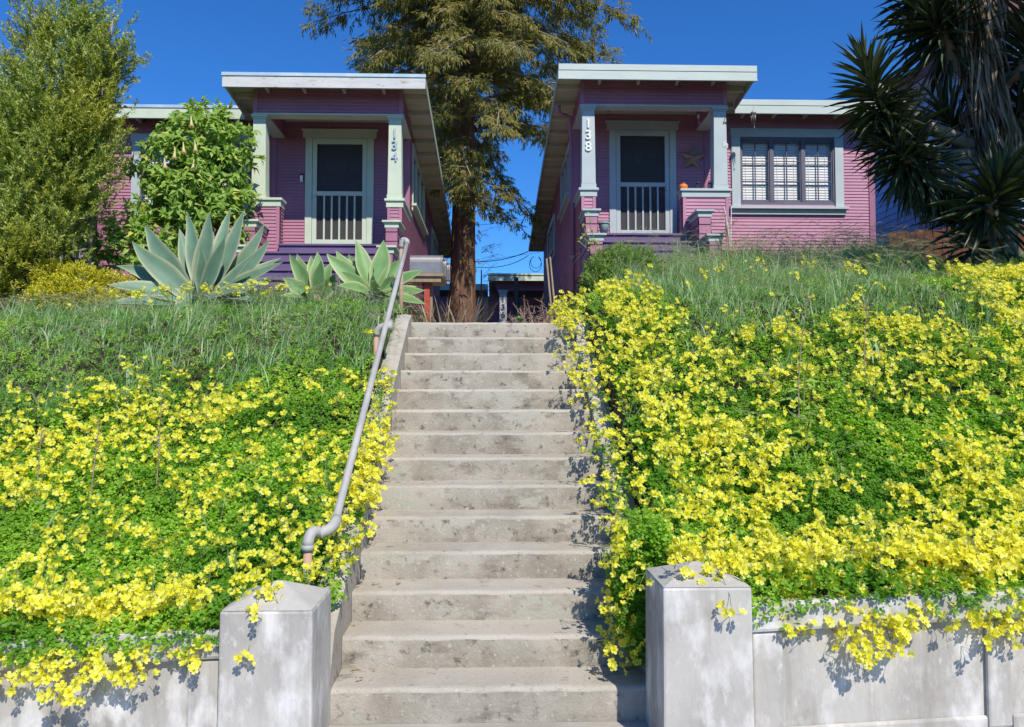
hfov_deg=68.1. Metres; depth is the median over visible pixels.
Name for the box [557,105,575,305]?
downspout
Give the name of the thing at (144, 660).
flower cluster
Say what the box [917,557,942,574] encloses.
flower cluster
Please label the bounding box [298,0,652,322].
redwood tree
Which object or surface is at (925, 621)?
flower cluster
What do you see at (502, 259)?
utility cable
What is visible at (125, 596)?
flower cluster
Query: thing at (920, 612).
flower cluster
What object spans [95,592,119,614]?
flower cluster
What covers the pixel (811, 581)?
flower cluster
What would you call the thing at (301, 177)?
door bell
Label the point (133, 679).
flower cluster
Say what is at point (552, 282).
garden stake
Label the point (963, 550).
flower cluster
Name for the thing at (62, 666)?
flower cluster
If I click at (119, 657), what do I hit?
flower cluster
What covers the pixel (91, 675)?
flower cluster
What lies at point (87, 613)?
flower cluster
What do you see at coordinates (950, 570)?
flower cluster
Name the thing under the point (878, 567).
flower cluster
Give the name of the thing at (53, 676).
flower cluster
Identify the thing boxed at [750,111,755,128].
wind chime
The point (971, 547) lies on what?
flower cluster
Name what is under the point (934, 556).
flower cluster
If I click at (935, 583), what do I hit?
flower cluster
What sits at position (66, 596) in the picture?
flower cluster
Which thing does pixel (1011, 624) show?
flower cluster
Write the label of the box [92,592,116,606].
flower cluster
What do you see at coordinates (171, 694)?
retaining wall
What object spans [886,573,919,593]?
flower cluster
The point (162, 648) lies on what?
flower cluster
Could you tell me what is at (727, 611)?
flower cluster
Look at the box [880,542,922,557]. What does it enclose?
flower cluster
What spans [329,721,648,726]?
pavement
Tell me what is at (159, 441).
dry stalk
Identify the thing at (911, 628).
flower cluster
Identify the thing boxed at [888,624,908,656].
flower cluster
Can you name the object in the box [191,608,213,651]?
flower cluster
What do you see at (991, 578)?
flower cluster
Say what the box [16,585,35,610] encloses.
flower cluster
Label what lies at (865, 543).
flower cluster
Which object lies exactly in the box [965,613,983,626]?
flower cluster
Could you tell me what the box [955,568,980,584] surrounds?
flower cluster
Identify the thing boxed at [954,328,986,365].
weed
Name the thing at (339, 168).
screen door
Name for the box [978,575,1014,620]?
flower cluster
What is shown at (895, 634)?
flower cluster
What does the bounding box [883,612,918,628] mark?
flower cluster
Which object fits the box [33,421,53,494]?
dry stalk
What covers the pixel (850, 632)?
flower cluster
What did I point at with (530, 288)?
bungalow
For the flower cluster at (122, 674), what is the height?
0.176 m
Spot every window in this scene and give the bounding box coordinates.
[125,133,250,220]
[411,143,427,238]
[431,226,437,254]
[476,297,487,322]
[545,213,554,268]
[557,143,570,222]
[729,128,849,214]
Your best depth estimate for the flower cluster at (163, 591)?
3.59 m
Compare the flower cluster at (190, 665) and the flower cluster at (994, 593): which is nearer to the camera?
the flower cluster at (190, 665)
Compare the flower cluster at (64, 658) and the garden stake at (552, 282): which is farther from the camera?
the garden stake at (552, 282)
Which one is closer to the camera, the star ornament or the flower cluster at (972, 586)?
the flower cluster at (972, 586)
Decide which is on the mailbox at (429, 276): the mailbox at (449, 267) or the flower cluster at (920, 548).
the mailbox at (449, 267)
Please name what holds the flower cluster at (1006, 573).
attached to the flowers
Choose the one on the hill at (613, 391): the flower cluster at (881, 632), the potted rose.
the potted rose
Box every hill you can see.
[0,291,434,634]
[543,265,1023,594]
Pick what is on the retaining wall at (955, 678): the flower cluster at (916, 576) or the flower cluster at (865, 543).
the flower cluster at (916, 576)
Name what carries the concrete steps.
on the pavement
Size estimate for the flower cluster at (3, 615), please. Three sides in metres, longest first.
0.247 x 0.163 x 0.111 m
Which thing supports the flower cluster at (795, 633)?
attached to the retaining wall at (955, 678)
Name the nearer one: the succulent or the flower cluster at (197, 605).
the flower cluster at (197, 605)
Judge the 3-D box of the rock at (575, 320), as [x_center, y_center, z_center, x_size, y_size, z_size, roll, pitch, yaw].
[0.645,-0.446,7.901,0.276,0.179,0.276,-2,-3,42]
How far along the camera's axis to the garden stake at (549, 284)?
10.55 m
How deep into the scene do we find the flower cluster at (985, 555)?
3.73 m
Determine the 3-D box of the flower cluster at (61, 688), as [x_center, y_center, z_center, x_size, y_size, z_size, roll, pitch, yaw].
[-1.993,1.419,3.456,0.090,0.207,0.182,-1,-3,18]
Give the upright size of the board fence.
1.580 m
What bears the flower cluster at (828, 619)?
attached to the retaining wall at (955, 678)
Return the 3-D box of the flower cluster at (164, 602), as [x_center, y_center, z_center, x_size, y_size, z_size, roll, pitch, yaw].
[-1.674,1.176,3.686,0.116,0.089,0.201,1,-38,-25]
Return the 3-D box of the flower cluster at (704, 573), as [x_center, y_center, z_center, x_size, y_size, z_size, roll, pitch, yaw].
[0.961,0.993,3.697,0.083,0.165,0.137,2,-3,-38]
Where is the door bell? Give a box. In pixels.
[300,173,303,181]
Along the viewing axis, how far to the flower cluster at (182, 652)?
3.54 m
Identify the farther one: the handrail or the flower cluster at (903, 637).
the handrail
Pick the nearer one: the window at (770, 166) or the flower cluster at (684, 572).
the flower cluster at (684, 572)
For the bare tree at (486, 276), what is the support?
on the path
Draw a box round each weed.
[778,316,800,360]
[779,359,821,410]
[789,408,825,451]
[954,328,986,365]
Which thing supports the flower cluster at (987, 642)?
attached to the retaining wall at (955, 678)
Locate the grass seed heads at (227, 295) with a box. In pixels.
[0,269,431,522]
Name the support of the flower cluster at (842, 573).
attached to the retaining wall at (955, 678)
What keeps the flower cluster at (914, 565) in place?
on the flowers
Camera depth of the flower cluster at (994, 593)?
3.67 m
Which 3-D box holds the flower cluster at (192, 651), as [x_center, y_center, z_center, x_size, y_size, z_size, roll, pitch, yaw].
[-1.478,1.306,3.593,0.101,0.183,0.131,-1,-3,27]
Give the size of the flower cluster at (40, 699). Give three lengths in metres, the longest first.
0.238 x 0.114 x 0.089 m
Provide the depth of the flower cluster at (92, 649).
3.52 m
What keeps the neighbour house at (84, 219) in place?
on the hill at (197, 373)
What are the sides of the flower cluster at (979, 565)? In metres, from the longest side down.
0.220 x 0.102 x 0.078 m
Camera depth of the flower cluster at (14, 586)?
3.60 m
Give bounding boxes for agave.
[109,208,282,308]
[281,252,335,301]
[327,240,424,306]
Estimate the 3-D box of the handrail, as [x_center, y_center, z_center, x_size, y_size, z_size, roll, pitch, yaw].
[-1.133,0.001,6.372,0.187,3.050,4.355,0,-2,-2]
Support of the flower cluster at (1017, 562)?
on the retaining wall at (955, 678)
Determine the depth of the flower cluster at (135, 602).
3.66 m
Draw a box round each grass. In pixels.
[564,214,1023,528]
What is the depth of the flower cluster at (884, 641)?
3.61 m
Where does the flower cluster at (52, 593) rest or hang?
on the hill at (197, 373)
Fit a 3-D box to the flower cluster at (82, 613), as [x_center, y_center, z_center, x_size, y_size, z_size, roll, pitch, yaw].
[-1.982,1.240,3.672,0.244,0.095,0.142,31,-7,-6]
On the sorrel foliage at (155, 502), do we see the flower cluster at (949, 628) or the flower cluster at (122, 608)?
the flower cluster at (122, 608)
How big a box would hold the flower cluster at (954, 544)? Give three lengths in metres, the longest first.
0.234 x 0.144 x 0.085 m
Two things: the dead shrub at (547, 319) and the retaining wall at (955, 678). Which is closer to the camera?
the retaining wall at (955, 678)
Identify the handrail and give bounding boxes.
[301,237,409,584]
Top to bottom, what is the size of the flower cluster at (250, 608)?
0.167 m
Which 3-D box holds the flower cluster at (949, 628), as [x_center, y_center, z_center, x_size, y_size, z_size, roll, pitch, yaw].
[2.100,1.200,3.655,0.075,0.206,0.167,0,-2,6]
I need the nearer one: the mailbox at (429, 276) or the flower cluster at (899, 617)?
the flower cluster at (899, 617)
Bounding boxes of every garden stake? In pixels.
[546,259,552,320]
[549,257,555,321]
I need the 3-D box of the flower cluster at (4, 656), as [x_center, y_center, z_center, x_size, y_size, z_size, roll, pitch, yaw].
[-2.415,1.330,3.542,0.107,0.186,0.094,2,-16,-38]
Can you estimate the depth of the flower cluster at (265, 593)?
3.60 m
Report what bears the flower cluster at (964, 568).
attached to the retaining wall at (955, 678)
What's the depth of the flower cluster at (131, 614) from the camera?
3.63 m
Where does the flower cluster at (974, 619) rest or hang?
attached to the retaining wall at (955, 678)
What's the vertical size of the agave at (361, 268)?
0.970 m
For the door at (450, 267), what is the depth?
11.66 m
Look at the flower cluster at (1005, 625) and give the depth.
3.63 m
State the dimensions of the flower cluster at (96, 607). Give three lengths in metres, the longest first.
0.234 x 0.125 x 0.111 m
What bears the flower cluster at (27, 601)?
on the flowers
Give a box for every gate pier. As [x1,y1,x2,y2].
[217,580,330,726]
[646,561,753,726]
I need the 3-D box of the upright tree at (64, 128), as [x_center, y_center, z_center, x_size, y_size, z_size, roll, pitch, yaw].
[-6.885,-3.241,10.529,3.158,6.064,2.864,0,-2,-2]
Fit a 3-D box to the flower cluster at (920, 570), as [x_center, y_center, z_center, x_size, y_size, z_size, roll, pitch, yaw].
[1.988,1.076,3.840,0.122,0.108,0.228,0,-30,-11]
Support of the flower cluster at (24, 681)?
attached to the retaining wall at (171, 694)
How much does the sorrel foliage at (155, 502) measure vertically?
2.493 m
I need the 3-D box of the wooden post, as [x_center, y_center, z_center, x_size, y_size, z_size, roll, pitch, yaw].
[0.138,-1.110,20.178,0.220,2.365,0.200,0,-2,-2]
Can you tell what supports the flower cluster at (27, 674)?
attached to the retaining wall at (171, 694)
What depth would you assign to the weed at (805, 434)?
5.18 m
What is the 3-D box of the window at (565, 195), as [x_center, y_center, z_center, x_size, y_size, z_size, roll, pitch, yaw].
[1.157,-3.909,16.521,0.155,1.220,2.200,0,-2,-2]
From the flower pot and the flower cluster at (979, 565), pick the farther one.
the flower pot
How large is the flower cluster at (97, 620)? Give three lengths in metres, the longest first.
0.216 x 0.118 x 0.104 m
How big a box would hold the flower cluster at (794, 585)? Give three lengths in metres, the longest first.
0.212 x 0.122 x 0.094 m
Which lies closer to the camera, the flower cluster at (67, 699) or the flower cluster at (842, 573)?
the flower cluster at (67, 699)
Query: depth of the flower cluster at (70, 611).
3.65 m
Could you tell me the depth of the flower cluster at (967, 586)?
3.71 m
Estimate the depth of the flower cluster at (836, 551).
3.77 m
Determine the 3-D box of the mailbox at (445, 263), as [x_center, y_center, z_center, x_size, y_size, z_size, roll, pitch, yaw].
[-1.207,-1.427,11.364,0.500,0.283,0.212,0,-2,-2]
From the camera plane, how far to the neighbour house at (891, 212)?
18.98 m
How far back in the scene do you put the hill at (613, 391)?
6.33 m
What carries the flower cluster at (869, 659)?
attached to the retaining wall at (955, 678)
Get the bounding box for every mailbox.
[407,255,446,322]
[443,259,447,278]
[445,263,451,281]
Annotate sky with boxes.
[0,0,938,295]
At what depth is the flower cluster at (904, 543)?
3.75 m
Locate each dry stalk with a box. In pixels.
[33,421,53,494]
[88,418,106,503]
[151,398,171,491]
[798,293,814,414]
[856,295,872,374]
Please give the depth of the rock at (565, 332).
7.48 m
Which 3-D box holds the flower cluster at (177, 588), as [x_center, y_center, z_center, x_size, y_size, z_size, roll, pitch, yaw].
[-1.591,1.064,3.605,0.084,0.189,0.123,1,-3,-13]
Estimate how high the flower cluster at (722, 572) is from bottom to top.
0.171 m
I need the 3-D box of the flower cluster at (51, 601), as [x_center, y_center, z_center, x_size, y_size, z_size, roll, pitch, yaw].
[-2.169,1.088,3.618,0.102,0.183,0.159,-1,-3,28]
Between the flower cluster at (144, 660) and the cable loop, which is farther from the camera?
the cable loop
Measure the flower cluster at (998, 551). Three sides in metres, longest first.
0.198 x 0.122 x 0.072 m
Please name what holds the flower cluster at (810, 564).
attached to the retaining wall at (955, 678)
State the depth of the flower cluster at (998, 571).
3.71 m
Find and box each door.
[312,138,366,243]
[441,255,444,272]
[445,259,447,278]
[449,263,451,281]
[616,130,669,232]
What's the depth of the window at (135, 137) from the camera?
14.61 m
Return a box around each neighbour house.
[0,100,97,298]
[874,0,1023,251]
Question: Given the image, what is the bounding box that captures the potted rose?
[716,207,736,261]
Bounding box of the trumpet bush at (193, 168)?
[79,95,268,291]
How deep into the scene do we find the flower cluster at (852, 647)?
3.56 m
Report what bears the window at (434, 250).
in the bungalow at (359, 151)
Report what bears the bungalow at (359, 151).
on the hill at (197, 373)
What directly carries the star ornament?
attached to the bungalow at (786, 165)
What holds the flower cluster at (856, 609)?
attached to the retaining wall at (955, 678)
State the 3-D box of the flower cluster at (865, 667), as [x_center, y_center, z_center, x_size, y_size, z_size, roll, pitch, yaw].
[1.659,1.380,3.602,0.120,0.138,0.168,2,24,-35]
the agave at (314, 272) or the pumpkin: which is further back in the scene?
the pumpkin
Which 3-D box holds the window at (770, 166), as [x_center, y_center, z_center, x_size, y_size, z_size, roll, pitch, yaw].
[5.439,-3.780,15.098,2.350,1.720,0.500,0,-2,-2]
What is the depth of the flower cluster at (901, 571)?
3.76 m
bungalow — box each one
[97,72,450,322]
[440,273,543,322]
[528,63,875,321]
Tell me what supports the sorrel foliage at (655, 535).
on the hill at (613, 391)
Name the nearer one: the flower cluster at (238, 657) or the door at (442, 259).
the flower cluster at (238, 657)
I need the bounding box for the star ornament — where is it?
[679,144,705,168]
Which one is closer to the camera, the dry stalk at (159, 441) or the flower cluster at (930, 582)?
the flower cluster at (930, 582)
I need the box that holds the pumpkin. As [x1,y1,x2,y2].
[679,182,687,188]
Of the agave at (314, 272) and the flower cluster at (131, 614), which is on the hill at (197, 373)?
the agave at (314, 272)
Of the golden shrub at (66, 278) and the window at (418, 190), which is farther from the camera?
the window at (418, 190)
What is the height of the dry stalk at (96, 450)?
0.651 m
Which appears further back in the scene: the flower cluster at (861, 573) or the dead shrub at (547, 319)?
the dead shrub at (547, 319)
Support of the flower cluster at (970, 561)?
attached to the retaining wall at (955, 678)
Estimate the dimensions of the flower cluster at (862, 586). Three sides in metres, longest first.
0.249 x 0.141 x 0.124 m
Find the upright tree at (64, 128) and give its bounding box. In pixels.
[0,0,150,309]
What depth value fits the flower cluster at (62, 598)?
3.68 m
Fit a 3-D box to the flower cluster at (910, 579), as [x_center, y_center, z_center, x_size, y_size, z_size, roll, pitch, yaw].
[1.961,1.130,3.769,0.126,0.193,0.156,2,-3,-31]
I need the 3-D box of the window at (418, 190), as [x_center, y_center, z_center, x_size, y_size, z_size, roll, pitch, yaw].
[-2.032,-3.709,16.628,0.155,1.370,2.800,0,-2,-2]
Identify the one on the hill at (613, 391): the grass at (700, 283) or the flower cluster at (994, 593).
the grass at (700, 283)
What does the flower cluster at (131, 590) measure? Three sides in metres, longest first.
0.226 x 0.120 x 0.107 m
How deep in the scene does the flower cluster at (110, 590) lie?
3.71 m
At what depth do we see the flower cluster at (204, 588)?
3.65 m
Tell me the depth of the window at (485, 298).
28.44 m
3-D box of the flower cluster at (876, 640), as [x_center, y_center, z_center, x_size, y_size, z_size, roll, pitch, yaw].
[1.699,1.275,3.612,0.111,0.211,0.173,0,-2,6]
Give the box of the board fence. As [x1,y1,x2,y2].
[888,223,1023,261]
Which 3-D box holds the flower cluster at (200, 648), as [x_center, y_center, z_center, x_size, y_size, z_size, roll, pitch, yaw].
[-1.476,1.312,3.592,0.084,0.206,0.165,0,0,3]
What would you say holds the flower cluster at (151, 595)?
on the sorrel foliage at (155, 502)
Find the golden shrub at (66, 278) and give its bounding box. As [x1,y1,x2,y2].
[17,258,142,311]
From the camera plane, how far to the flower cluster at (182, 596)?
3.69 m
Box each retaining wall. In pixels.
[0,621,219,726]
[752,586,1023,726]
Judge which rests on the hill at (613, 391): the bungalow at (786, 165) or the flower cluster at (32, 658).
the bungalow at (786, 165)
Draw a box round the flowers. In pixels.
[0,253,1023,707]
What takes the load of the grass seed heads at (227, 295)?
on the hill at (197, 373)
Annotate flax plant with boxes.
[404,291,500,322]
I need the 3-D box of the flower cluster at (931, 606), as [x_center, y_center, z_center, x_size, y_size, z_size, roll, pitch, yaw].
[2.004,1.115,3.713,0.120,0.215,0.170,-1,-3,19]
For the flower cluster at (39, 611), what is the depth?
3.60 m
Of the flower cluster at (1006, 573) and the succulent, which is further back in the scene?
the succulent
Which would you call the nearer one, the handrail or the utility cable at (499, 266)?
the handrail
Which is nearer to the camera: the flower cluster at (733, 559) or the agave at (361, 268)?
the flower cluster at (733, 559)
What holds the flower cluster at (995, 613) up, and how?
attached to the retaining wall at (955, 678)
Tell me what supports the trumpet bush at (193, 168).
on the hill at (197, 373)
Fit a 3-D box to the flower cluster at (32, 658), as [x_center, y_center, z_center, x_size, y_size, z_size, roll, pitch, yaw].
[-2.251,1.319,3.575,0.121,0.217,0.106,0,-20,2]
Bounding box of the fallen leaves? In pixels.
[345,388,633,681]
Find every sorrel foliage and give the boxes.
[0,297,402,667]
[560,267,1023,667]
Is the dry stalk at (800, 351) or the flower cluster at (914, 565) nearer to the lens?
the flower cluster at (914, 565)
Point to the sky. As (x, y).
(190, 43)
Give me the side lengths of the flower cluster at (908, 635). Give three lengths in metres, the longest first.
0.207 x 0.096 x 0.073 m
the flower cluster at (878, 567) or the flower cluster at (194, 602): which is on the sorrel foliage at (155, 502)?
the flower cluster at (194, 602)
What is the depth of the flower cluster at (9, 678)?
3.48 m
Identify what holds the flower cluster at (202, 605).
on the hill at (197, 373)
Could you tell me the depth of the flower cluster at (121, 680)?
3.49 m
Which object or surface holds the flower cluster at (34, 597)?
attached to the flowers
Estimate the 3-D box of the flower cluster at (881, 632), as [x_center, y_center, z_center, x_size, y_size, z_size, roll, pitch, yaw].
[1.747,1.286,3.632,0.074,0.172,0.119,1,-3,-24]
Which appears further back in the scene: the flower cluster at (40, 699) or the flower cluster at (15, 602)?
the flower cluster at (15, 602)
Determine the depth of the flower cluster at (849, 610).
3.65 m
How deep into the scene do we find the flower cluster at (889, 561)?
3.66 m
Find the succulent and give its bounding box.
[515,316,524,322]
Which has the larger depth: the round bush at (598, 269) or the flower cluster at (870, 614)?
the round bush at (598, 269)
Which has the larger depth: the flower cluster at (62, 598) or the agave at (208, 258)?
the agave at (208, 258)
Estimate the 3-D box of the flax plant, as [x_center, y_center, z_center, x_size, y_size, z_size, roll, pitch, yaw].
[-0.824,-0.606,10.573,1.434,0.926,0.780,0,-2,-2]
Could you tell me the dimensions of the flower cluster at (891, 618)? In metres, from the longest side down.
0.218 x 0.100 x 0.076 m
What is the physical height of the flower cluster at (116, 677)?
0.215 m
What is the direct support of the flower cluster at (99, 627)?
on the retaining wall at (171, 694)
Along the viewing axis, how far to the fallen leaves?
4.68 m
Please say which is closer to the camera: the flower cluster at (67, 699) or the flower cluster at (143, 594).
the flower cluster at (67, 699)
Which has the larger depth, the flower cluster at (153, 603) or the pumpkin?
the pumpkin
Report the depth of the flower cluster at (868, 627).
3.62 m
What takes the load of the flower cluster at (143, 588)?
on the sorrel foliage at (155, 502)
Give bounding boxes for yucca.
[822,0,1023,271]
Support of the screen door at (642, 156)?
in the bungalow at (786, 165)
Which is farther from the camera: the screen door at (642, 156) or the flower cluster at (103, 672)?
the screen door at (642, 156)
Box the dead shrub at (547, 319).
[506,294,568,322]
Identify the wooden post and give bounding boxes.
[513,277,520,322]
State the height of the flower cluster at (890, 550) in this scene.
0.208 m
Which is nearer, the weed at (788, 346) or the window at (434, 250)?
the weed at (788, 346)
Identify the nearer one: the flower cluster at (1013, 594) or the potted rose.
the flower cluster at (1013, 594)
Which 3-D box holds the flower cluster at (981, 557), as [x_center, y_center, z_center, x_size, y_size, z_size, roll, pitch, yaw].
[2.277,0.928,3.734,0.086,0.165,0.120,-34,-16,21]
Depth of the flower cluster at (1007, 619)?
3.63 m
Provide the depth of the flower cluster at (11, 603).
3.57 m
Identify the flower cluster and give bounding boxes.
[0,561,25,603]
[0,568,13,608]
[0,594,27,631]
[0,652,7,666]
[0,668,13,684]
[7,599,24,622]
[11,662,45,686]
[15,563,47,609]
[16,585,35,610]
[16,661,37,681]
[18,624,39,667]
[22,573,46,611]
[26,566,60,619]
[33,671,51,704]
[34,589,60,602]
[35,660,64,681]
[38,631,63,668]
[42,568,71,612]
[42,649,71,673]
[44,604,66,623]
[45,618,71,663]
[45,663,68,700]
[54,602,83,628]
[54,607,74,627]
[54,655,88,697]
[56,665,81,706]
[59,590,85,606]
[62,576,82,606]
[73,600,107,622]
[83,603,108,618]
[84,608,97,619]
[84,646,98,655]
[85,661,101,681]
[86,650,108,676]
[88,657,115,692]
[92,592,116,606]
[93,624,111,633]
[95,591,119,629]
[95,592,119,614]
[104,584,128,602]
[106,603,122,622]
[108,647,125,665]
[110,661,122,686]
[112,593,130,608]
[116,663,134,684]
[117,610,128,634]
[119,657,135,688]
[120,602,133,621]
[121,618,150,663]
[123,653,144,688]
[126,583,142,597]
[128,609,141,627]
[133,601,155,617]
[135,575,160,618]
[139,583,160,594]
[140,586,158,611]
[142,592,175,612]
[142,610,168,652]
[155,589,179,609]
[156,643,177,665]
[158,557,184,602]
[166,564,189,608]
[172,646,197,659]
[177,587,193,603]
[182,600,205,619]
[182,656,198,674]
[185,596,210,605]
[187,646,198,653]
[190,562,213,602]
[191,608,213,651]
[194,641,203,662]
[195,604,209,616]
[233,648,255,666]
[245,585,261,622]
[254,569,275,602]
[670,540,688,577]
[700,547,709,575]
[703,543,725,577]
[716,574,746,617]
[728,542,748,578]
[781,530,805,566]
[781,559,810,575]
[781,579,806,596]
[783,591,799,598]
[784,623,799,638]
[799,529,826,568]
[800,569,821,589]
[815,513,841,552]
[821,589,834,627]
[823,568,851,589]
[828,545,845,561]
[832,579,851,612]
[838,626,863,637]
[840,564,865,599]
[844,596,858,615]
[846,635,870,657]
[851,627,872,666]
[854,559,884,584]
[854,565,880,586]
[855,634,878,671]
[856,591,886,631]
[857,537,879,549]
[858,577,877,618]
[861,623,881,657]
[869,529,895,570]
[872,517,903,557]
[875,627,889,650]
[878,626,898,658]
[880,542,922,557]
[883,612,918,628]
[883,615,903,642]
[884,613,903,636]
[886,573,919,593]
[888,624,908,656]
[889,618,911,639]
[890,572,924,589]
[894,519,918,555]
[894,631,911,643]
[896,569,926,587]
[898,573,920,585]
[900,562,924,577]
[902,618,926,633]
[906,561,937,574]
[906,613,930,627]
[914,605,926,616]
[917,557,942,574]
[917,558,934,585]
[920,590,935,615]
[926,552,952,566]
[928,574,947,589]
[940,613,960,632]
[944,560,959,573]
[949,542,966,569]
[950,535,977,572]
[950,576,970,591]
[951,572,975,588]
[953,524,979,562]
[953,562,973,574]
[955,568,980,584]
[960,535,983,571]
[964,530,991,569]
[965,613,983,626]
[966,533,989,567]
[966,545,983,554]
[966,608,985,628]
[971,539,1001,582]
[973,625,998,651]
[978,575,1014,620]
[979,540,1003,558]
[979,573,996,596]
[983,620,1014,637]
[986,574,995,588]
[988,609,1002,627]
[990,562,1011,577]
[996,617,1021,637]
[998,617,1012,622]
[1001,618,1023,631]
[1003,536,1021,560]
[1003,544,1021,572]
[1004,574,1023,603]
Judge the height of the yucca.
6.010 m
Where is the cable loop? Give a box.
[529,256,541,271]
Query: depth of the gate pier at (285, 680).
3.52 m
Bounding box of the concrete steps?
[319,314,645,723]
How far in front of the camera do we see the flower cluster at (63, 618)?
3.62 m
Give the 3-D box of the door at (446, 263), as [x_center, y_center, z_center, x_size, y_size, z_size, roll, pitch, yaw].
[-0.979,-1.427,11.370,0.043,0.283,0.212,0,-2,-2]
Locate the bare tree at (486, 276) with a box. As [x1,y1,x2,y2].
[480,226,504,322]
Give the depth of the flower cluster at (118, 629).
3.60 m
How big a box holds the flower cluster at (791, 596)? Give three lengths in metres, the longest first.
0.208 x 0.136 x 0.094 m
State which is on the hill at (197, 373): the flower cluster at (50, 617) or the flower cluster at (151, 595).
the flower cluster at (50, 617)
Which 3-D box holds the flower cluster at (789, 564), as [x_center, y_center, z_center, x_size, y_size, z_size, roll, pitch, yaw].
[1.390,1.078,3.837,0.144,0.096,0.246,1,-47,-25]
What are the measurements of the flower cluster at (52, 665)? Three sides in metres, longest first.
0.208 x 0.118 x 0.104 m
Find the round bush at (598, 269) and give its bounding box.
[578,240,679,301]
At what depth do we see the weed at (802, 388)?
5.66 m
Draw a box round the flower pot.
[598,221,609,232]
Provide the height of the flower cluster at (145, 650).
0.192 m
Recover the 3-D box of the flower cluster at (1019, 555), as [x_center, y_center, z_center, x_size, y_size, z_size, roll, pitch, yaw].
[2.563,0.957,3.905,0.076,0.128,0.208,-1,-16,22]
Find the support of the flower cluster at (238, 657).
attached to the gate pier at (285, 680)
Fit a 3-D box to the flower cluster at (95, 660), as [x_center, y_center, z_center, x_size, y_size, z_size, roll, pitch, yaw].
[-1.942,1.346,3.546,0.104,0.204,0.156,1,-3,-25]
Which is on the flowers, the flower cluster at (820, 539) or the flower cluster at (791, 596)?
the flower cluster at (820, 539)
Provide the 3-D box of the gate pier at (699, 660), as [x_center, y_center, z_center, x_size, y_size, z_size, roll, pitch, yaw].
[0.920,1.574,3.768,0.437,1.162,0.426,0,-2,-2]
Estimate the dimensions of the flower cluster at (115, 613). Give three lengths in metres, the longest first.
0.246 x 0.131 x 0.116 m
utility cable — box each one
[475,251,527,261]
[476,255,528,267]
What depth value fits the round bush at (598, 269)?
10.71 m
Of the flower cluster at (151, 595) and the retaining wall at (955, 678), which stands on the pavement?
the retaining wall at (955, 678)
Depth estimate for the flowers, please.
4.94 m
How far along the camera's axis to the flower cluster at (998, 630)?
3.63 m
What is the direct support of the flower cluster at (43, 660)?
attached to the retaining wall at (171, 694)
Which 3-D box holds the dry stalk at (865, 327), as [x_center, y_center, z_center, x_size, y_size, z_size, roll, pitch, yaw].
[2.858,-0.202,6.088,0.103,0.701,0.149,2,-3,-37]

